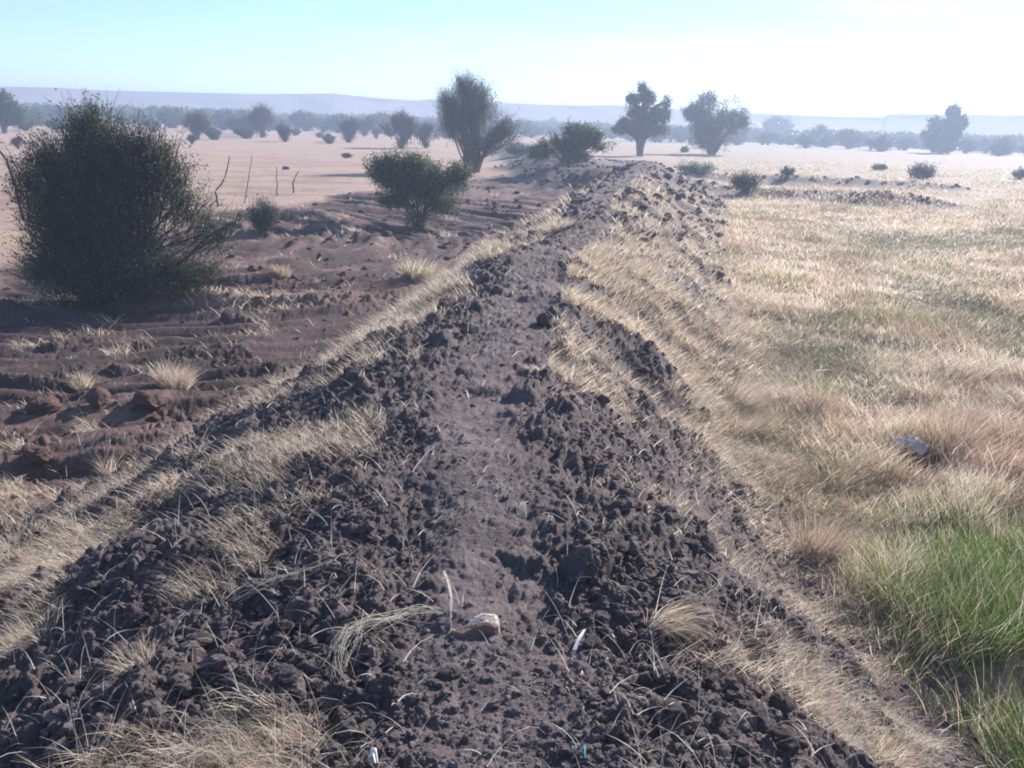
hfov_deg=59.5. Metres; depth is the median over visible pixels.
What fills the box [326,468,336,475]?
dirt clod
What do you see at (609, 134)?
thorn tree
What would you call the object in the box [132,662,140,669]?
dirt clod
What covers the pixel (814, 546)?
grass tuft
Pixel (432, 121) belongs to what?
thorn tree
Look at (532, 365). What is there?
grass tuft
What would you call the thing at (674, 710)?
dirt clod
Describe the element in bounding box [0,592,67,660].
grass tuft
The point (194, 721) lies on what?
dirt clod
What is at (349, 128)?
shrub
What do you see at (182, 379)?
grass tuft
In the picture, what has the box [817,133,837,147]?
thorn tree
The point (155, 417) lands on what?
dirt clod
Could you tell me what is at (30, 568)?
dry grass
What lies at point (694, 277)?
bank grass
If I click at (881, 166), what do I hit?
green shrub
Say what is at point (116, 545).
dirt clod
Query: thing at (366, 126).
shrub
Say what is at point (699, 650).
dirt clod
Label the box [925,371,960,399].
grass tuft
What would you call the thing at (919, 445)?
rock
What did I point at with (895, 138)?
thorn tree
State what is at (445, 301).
dirt clod
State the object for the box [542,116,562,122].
shrub
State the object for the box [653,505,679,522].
dirt clod
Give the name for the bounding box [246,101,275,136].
shrub
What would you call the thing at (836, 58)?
sky
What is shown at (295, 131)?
scrub
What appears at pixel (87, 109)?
thorn tree
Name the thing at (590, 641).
dirt clod
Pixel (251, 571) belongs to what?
dirt clod
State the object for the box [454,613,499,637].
flat stone
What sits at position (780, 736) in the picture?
dirt clod
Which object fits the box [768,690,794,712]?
dirt clod
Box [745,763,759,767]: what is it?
dirt clod
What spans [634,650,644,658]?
dirt clod
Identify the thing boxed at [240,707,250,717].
dirt clod
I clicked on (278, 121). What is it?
thorn tree
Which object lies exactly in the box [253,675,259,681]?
dirt clod
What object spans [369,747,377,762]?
white chip
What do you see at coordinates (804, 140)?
thorn tree
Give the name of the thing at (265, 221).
shrub
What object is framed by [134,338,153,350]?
dirt clod
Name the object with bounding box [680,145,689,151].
green shrub
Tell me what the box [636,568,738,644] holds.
grass tuft
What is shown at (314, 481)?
dirt clod
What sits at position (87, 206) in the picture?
thorn bush
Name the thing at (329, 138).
scrub
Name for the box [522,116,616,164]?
thorn bush
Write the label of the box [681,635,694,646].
dirt clod
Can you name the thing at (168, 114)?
shrub
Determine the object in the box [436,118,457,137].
shrub
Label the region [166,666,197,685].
dirt clod
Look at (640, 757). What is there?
straw litter
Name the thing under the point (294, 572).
straw bundle
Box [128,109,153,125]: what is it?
thorn tree
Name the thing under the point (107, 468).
grass tuft
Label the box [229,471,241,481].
dirt clod
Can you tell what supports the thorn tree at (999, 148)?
on the ground at (328, 177)
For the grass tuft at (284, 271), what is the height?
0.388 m
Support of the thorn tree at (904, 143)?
on the ground at (328, 177)
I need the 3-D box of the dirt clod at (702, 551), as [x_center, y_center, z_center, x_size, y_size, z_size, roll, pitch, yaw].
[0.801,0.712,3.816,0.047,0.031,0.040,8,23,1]
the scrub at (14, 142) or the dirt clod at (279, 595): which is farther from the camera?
the scrub at (14, 142)
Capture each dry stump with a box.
[314,131,324,137]
[341,152,353,157]
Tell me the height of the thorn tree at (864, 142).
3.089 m
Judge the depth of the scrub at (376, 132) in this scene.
145.39 m
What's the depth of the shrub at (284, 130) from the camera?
107.58 m
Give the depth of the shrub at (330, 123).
186.71 m
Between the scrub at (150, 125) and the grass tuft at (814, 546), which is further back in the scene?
the scrub at (150, 125)
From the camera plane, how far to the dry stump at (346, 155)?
72.87 m
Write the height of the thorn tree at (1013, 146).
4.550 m
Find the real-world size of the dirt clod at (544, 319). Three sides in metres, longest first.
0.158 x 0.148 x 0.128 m
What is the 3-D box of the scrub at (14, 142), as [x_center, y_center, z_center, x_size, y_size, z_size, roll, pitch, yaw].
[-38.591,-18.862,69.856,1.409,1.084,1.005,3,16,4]
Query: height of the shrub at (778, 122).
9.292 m
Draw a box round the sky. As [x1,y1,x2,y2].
[0,0,1023,116]
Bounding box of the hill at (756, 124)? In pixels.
[726,119,762,129]
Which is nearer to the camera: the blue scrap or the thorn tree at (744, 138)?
the blue scrap
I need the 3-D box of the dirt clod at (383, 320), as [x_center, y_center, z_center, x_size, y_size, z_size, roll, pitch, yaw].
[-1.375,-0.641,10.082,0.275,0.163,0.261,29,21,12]
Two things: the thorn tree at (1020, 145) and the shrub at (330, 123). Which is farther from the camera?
the thorn tree at (1020, 145)
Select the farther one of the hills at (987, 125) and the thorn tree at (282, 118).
the hills at (987, 125)
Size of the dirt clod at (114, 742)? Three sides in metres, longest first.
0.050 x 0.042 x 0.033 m
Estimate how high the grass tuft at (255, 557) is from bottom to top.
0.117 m
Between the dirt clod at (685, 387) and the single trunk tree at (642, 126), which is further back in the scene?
the single trunk tree at (642, 126)
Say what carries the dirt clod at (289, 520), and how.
on the ground at (328, 177)
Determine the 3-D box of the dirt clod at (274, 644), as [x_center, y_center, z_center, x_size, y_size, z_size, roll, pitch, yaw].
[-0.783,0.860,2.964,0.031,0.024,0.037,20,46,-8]
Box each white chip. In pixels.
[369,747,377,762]
[572,629,585,650]
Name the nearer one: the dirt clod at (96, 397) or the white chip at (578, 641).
the white chip at (578, 641)
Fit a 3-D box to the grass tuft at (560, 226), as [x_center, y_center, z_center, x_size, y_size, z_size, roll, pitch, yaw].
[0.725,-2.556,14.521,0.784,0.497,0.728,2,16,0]
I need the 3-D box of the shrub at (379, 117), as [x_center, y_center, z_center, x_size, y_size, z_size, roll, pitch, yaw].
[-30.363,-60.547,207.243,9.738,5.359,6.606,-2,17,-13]
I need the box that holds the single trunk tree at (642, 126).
[610,80,673,155]
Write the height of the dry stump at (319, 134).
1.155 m
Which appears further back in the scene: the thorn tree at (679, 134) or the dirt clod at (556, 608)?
the thorn tree at (679, 134)
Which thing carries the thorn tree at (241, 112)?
on the ground at (328, 177)
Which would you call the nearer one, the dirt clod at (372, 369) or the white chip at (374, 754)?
the white chip at (374, 754)
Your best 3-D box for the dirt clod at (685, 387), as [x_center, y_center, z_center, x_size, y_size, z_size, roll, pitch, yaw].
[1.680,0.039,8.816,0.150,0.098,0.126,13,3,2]
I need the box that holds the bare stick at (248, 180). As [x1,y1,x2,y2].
[244,156,251,202]
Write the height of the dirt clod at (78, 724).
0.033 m
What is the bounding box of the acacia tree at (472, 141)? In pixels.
[429,62,525,172]
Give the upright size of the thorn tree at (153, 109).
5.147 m
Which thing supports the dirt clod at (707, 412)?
on the ground at (328, 177)
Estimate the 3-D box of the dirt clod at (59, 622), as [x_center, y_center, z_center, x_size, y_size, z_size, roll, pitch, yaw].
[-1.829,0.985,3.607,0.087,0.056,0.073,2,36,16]
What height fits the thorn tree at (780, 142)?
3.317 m
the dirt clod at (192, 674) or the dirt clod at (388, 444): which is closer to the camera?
the dirt clod at (192, 674)
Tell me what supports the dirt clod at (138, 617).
on the ground at (328, 177)
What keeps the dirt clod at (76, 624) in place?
on the ground at (328, 177)
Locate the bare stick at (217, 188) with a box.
[215,156,229,205]
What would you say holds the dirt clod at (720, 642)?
on the ground at (328, 177)
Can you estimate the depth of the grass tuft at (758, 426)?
9.44 m
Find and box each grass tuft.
[0,512,74,554]
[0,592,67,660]
[63,368,103,390]
[89,449,125,474]
[90,627,181,676]
[142,353,207,389]
[235,542,281,569]
[268,262,295,279]
[390,255,449,281]
[516,360,544,370]
[536,213,577,237]
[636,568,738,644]
[719,369,782,415]
[731,404,790,440]
[782,504,878,562]
[800,362,847,409]
[856,702,944,767]
[882,644,925,671]
[894,393,1010,459]
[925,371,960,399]
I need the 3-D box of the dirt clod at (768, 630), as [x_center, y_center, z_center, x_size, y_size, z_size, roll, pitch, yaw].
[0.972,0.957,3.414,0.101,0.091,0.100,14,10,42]
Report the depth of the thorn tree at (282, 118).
222.50 m
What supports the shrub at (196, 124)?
on the ground at (328, 177)
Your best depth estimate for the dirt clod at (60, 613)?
3.73 m
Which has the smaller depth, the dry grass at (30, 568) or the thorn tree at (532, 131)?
the dry grass at (30, 568)
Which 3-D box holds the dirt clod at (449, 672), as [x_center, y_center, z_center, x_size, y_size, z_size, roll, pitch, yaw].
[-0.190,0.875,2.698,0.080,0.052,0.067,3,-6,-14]
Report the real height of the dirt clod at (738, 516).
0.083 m
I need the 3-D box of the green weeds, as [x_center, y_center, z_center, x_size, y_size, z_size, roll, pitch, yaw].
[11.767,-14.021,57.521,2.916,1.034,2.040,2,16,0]
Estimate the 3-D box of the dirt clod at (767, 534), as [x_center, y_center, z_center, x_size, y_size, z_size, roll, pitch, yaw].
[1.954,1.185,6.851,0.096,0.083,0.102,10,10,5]
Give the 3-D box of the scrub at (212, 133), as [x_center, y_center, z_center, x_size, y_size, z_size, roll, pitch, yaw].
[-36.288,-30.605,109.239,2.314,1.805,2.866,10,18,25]
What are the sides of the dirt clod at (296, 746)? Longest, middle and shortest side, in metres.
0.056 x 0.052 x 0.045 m
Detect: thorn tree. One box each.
[39,103,53,120]
[45,104,68,120]
[65,108,77,121]
[72,104,105,119]
[111,110,130,125]
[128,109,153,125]
[143,104,163,118]
[159,119,171,127]
[234,107,250,117]
[271,116,284,129]
[274,114,290,123]
[424,117,439,131]
[518,122,544,137]
[539,123,555,135]
[555,123,565,135]
[603,125,618,138]
[623,133,633,141]
[647,131,667,142]
[658,129,671,142]
[670,125,688,142]
[683,124,695,142]
[726,131,749,144]
[747,131,758,142]
[753,129,784,144]
[754,137,771,144]
[775,132,785,144]
[782,134,795,144]
[794,133,821,147]
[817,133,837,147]
[840,138,858,148]
[857,131,869,147]
[862,136,871,149]
[864,132,895,151]
[891,135,903,148]
[893,134,919,149]
[957,136,980,152]
[967,136,984,151]
[977,136,997,152]
[986,139,1011,155]
[988,134,1019,154]
[1017,139,1023,152]
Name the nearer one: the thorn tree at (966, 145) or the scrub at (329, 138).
the scrub at (329, 138)
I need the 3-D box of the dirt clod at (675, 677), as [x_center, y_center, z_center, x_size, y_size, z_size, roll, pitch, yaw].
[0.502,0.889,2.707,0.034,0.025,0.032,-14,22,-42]
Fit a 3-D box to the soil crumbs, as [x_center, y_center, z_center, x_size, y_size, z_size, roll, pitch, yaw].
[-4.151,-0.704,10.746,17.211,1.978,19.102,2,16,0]
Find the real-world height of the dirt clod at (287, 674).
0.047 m
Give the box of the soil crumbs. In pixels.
[0,202,1023,767]
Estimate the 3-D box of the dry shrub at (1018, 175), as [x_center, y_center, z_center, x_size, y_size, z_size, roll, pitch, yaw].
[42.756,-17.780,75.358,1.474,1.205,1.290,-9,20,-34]
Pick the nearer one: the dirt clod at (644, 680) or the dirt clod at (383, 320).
the dirt clod at (644, 680)
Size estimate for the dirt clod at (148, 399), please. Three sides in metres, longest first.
0.341 x 0.303 x 0.219 m
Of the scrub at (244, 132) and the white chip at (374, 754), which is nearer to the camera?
the white chip at (374, 754)
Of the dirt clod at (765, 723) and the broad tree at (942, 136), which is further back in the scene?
the broad tree at (942, 136)
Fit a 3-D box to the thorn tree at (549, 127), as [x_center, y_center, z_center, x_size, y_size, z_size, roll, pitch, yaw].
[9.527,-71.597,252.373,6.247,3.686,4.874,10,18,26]
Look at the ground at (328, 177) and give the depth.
6.25 m
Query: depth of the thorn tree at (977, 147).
224.57 m
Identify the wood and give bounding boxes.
[18,101,1023,152]
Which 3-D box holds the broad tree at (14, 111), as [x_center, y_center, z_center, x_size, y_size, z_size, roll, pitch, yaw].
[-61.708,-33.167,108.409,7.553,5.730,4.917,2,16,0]
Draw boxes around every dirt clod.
[4,685,22,702]
[18,722,47,749]
[23,445,52,465]
[24,393,61,415]
[30,694,47,708]
[31,748,39,754]
[36,757,44,767]
[46,620,62,634]
[50,648,59,655]
[52,605,68,618]
[73,721,84,733]
[74,621,80,628]
[79,665,87,670]
[85,386,110,408]
[108,738,121,749]
[113,542,120,549]
[129,611,152,629]
[132,390,164,409]
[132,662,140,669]
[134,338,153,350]
[141,536,155,544]
[150,414,160,420]
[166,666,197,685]
[184,715,199,733]
[198,633,212,648]
[200,587,213,595]
[202,524,212,529]
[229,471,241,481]
[236,668,245,674]
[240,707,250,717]
[242,567,255,577]
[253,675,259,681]
[270,547,284,560]
[271,641,277,648]
[273,662,298,685]
[275,592,281,597]
[277,619,294,631]
[286,518,292,522]
[286,743,305,760]
[309,478,316,488]
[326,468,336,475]
[336,356,345,366]
[368,367,377,372]
[371,456,379,462]
[379,317,389,326]
[386,441,392,446]
[436,665,461,679]
[437,296,459,312]
[536,313,552,326]
[549,598,564,617]
[581,635,602,651]
[608,533,628,554]
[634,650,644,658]
[636,672,652,687]
[639,365,650,372]
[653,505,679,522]
[660,696,677,705]
[661,642,668,649]
[666,702,687,720]
[671,673,681,681]
[680,383,690,392]
[680,604,712,628]
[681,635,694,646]
[687,539,699,555]
[691,657,702,669]
[692,584,705,592]
[696,647,704,654]
[698,407,710,417]
[699,547,705,554]
[708,552,721,561]
[717,639,727,646]
[730,513,743,522]
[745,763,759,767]
[746,700,775,736]
[762,623,779,639]
[763,533,773,543]
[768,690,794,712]
[771,727,800,754]
[791,698,796,716]
[803,591,813,599]
[804,648,820,662]
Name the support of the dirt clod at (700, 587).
on the ground at (328, 177)
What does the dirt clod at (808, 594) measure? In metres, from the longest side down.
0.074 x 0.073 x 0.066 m
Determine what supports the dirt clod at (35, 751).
on the ground at (328, 177)
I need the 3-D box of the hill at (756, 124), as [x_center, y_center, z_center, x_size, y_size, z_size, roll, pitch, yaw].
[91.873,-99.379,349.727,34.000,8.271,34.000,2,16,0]
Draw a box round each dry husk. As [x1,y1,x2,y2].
[443,571,452,616]
[569,349,578,379]
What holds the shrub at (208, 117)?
on the ground at (328, 177)
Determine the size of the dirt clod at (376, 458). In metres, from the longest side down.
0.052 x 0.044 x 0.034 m
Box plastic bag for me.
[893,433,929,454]
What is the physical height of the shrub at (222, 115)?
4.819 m
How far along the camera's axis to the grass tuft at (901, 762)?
3.76 m
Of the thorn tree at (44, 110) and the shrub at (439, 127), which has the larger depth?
the thorn tree at (44, 110)
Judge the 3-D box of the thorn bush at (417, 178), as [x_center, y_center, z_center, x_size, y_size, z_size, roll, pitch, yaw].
[-2.960,-6.367,28.672,3.891,2.876,2.038,2,16,0]
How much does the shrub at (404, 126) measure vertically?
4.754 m
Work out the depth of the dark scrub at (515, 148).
75.69 m
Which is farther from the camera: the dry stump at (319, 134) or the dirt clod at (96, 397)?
the dry stump at (319, 134)
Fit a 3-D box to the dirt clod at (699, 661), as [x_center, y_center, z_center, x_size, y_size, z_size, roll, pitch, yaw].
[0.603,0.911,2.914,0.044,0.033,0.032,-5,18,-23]
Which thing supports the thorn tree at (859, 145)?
on the ground at (328, 177)
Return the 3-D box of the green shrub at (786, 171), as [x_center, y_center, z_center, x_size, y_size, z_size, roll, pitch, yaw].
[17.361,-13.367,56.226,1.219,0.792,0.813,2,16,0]
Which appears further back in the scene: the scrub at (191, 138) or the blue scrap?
the scrub at (191, 138)
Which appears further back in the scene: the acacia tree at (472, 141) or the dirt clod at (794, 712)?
the acacia tree at (472, 141)
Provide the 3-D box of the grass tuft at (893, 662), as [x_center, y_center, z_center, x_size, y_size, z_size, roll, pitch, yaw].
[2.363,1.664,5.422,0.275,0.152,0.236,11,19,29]
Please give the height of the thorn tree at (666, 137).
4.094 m
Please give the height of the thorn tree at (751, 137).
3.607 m
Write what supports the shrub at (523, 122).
on the ground at (328, 177)
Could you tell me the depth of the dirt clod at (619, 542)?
3.46 m
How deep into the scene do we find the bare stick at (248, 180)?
32.70 m
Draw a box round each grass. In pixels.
[0,161,900,503]
[0,232,986,767]
[674,156,1023,235]
[696,179,1023,409]
[706,312,1023,767]
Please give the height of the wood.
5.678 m
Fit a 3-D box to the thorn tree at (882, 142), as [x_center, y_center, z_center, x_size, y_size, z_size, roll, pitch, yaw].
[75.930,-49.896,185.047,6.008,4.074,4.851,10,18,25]
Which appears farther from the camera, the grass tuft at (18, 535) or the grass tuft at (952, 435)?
the grass tuft at (952, 435)
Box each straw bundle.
[226,555,331,602]
[318,604,453,696]
[516,497,570,532]
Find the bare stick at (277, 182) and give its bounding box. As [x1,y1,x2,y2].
[276,167,277,195]
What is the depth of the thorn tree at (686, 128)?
221.27 m
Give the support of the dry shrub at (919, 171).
on the ground at (328, 177)
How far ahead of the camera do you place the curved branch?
24.59 m
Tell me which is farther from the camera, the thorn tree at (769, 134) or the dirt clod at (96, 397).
the thorn tree at (769, 134)
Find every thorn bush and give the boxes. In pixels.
[0,82,259,313]
[361,138,476,227]
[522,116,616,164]
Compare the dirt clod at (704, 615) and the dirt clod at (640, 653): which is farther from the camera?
the dirt clod at (704, 615)
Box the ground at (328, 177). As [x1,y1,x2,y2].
[0,121,1023,767]
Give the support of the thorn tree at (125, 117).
on the ground at (328, 177)
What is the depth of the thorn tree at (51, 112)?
199.94 m
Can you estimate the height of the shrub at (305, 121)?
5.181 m
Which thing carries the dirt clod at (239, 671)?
on the ground at (328, 177)
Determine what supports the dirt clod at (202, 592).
on the ground at (328, 177)
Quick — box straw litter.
[0,225,990,767]
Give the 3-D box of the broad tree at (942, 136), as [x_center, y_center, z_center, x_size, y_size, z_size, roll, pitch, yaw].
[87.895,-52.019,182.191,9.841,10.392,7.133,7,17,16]
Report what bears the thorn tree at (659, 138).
on the ground at (328, 177)
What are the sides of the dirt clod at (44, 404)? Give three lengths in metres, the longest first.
0.402 x 0.356 x 0.257 m
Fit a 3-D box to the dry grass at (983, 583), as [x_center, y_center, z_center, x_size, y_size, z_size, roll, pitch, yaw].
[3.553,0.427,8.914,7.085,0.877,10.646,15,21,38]
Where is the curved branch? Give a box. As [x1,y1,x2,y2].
[0,150,23,220]
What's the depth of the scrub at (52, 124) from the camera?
130.03 m
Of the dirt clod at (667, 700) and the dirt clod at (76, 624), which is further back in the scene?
the dirt clod at (76, 624)
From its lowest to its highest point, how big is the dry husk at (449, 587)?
0.030 m
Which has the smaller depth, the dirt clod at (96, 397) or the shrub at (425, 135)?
the dirt clod at (96, 397)
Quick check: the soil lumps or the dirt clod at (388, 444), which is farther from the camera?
the soil lumps
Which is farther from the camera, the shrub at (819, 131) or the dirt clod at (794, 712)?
the shrub at (819, 131)
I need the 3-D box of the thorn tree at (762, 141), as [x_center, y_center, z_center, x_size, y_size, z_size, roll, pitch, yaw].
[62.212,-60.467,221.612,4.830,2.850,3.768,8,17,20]
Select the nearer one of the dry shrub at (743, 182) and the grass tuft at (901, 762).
the grass tuft at (901, 762)
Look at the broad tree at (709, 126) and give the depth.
115.38 m
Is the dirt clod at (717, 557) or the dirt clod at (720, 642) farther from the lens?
the dirt clod at (717, 557)
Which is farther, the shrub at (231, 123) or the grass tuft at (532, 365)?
the shrub at (231, 123)
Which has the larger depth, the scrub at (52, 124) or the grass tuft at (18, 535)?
the scrub at (52, 124)
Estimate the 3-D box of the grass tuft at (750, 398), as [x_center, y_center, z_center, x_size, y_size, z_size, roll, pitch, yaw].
[2.749,0.058,10.230,0.794,0.602,0.772,2,16,0]
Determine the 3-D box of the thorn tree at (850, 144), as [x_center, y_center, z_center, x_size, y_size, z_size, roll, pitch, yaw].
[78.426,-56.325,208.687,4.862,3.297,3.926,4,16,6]
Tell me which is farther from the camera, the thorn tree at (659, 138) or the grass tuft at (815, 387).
the thorn tree at (659, 138)
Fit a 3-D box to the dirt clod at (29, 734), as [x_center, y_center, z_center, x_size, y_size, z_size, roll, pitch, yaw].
[-1.448,1.084,2.735,0.122,0.080,0.102,24,46,30]
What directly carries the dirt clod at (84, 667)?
on the ground at (328, 177)
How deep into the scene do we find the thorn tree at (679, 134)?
217.86 m
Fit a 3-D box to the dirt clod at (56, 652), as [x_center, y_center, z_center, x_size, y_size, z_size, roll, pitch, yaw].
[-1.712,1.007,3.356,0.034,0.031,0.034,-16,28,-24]
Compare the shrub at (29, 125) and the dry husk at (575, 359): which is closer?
the dry husk at (575, 359)
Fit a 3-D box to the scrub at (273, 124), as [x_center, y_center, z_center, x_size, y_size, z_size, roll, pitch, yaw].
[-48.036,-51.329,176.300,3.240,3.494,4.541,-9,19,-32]
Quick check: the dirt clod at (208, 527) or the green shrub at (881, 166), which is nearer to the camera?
the dirt clod at (208, 527)
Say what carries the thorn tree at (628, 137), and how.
on the ground at (328, 177)
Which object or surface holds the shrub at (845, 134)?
on the ground at (328, 177)
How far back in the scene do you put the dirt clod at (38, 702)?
3.05 m
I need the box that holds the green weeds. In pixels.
[673,157,717,172]
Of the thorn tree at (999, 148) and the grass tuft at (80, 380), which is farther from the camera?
the thorn tree at (999, 148)
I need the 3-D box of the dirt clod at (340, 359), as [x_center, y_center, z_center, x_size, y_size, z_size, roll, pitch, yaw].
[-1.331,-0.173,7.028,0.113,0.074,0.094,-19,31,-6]
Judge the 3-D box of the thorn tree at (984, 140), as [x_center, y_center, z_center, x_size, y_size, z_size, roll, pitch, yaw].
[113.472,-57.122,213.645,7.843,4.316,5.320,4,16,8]
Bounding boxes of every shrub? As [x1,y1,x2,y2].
[15,114,36,130]
[26,105,47,125]
[155,104,186,127]
[179,109,214,139]
[192,109,218,129]
[209,107,241,129]
[223,115,238,133]
[236,112,257,134]
[240,193,283,234]
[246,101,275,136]
[275,122,292,141]
[287,108,324,130]
[320,112,350,132]
[337,115,362,142]
[353,112,376,135]
[362,111,390,132]
[377,106,422,148]
[413,120,441,147]
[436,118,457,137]
[512,117,538,136]
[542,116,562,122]
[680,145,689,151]
[727,167,764,191]
[761,114,796,130]
[778,164,796,176]
[807,122,837,146]
[831,127,866,146]
[870,163,887,169]
[905,160,939,179]
[1012,166,1023,178]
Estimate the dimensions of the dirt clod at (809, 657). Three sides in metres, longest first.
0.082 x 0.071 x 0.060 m
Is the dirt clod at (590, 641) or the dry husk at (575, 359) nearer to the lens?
the dirt clod at (590, 641)
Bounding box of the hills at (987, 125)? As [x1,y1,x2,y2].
[0,86,1023,135]
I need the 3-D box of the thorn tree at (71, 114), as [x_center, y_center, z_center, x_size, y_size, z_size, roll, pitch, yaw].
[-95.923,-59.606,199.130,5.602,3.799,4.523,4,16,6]
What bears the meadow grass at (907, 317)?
on the ground at (328, 177)
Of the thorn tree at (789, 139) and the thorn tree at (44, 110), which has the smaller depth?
the thorn tree at (44, 110)
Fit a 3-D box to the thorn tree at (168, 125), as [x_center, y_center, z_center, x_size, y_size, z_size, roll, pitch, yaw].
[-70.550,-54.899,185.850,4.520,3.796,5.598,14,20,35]
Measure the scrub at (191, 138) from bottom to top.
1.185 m
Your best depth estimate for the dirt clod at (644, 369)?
8.53 m
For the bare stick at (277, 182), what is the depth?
36.24 m
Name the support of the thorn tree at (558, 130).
on the ground at (328, 177)
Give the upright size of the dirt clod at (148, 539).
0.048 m
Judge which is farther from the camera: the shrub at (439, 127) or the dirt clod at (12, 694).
the shrub at (439, 127)
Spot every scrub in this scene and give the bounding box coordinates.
[10,137,25,148]
[43,117,64,129]
[142,117,161,130]
[186,134,196,144]
[204,126,225,139]
[234,125,255,138]
[266,116,277,131]
[291,127,300,135]
[317,124,328,133]
[321,133,336,143]
[371,127,380,138]
[505,140,534,155]
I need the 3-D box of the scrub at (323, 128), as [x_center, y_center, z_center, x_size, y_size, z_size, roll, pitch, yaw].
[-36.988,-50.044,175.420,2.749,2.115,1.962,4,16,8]
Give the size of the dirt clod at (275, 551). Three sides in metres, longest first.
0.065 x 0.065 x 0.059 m
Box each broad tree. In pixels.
[0,88,29,132]
[680,88,751,154]
[919,102,970,153]
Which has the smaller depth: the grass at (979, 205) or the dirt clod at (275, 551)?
the dirt clod at (275, 551)
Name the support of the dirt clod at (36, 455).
on the ground at (328, 177)
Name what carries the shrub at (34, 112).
on the ground at (328, 177)
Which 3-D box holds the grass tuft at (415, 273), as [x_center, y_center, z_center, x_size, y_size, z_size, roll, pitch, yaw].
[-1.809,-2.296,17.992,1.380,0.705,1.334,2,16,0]
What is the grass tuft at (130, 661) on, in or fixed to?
on the ground at (328, 177)
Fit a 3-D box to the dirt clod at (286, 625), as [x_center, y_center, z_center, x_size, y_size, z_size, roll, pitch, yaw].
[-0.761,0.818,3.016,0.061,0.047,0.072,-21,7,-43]
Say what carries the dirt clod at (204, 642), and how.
on the ground at (328, 177)
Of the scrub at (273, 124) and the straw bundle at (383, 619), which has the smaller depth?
the straw bundle at (383, 619)
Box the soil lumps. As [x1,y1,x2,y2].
[0,149,969,308]
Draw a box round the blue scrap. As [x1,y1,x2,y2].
[572,744,585,757]
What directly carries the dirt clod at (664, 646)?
on the ground at (328, 177)
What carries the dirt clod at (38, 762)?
on the ground at (328, 177)
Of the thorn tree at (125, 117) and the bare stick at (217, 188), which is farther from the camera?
the thorn tree at (125, 117)
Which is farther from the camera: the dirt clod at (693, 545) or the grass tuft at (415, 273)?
the grass tuft at (415, 273)
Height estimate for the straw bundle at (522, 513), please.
0.056 m
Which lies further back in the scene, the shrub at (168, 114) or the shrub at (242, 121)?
the shrub at (168, 114)
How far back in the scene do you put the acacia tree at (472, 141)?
55.94 m

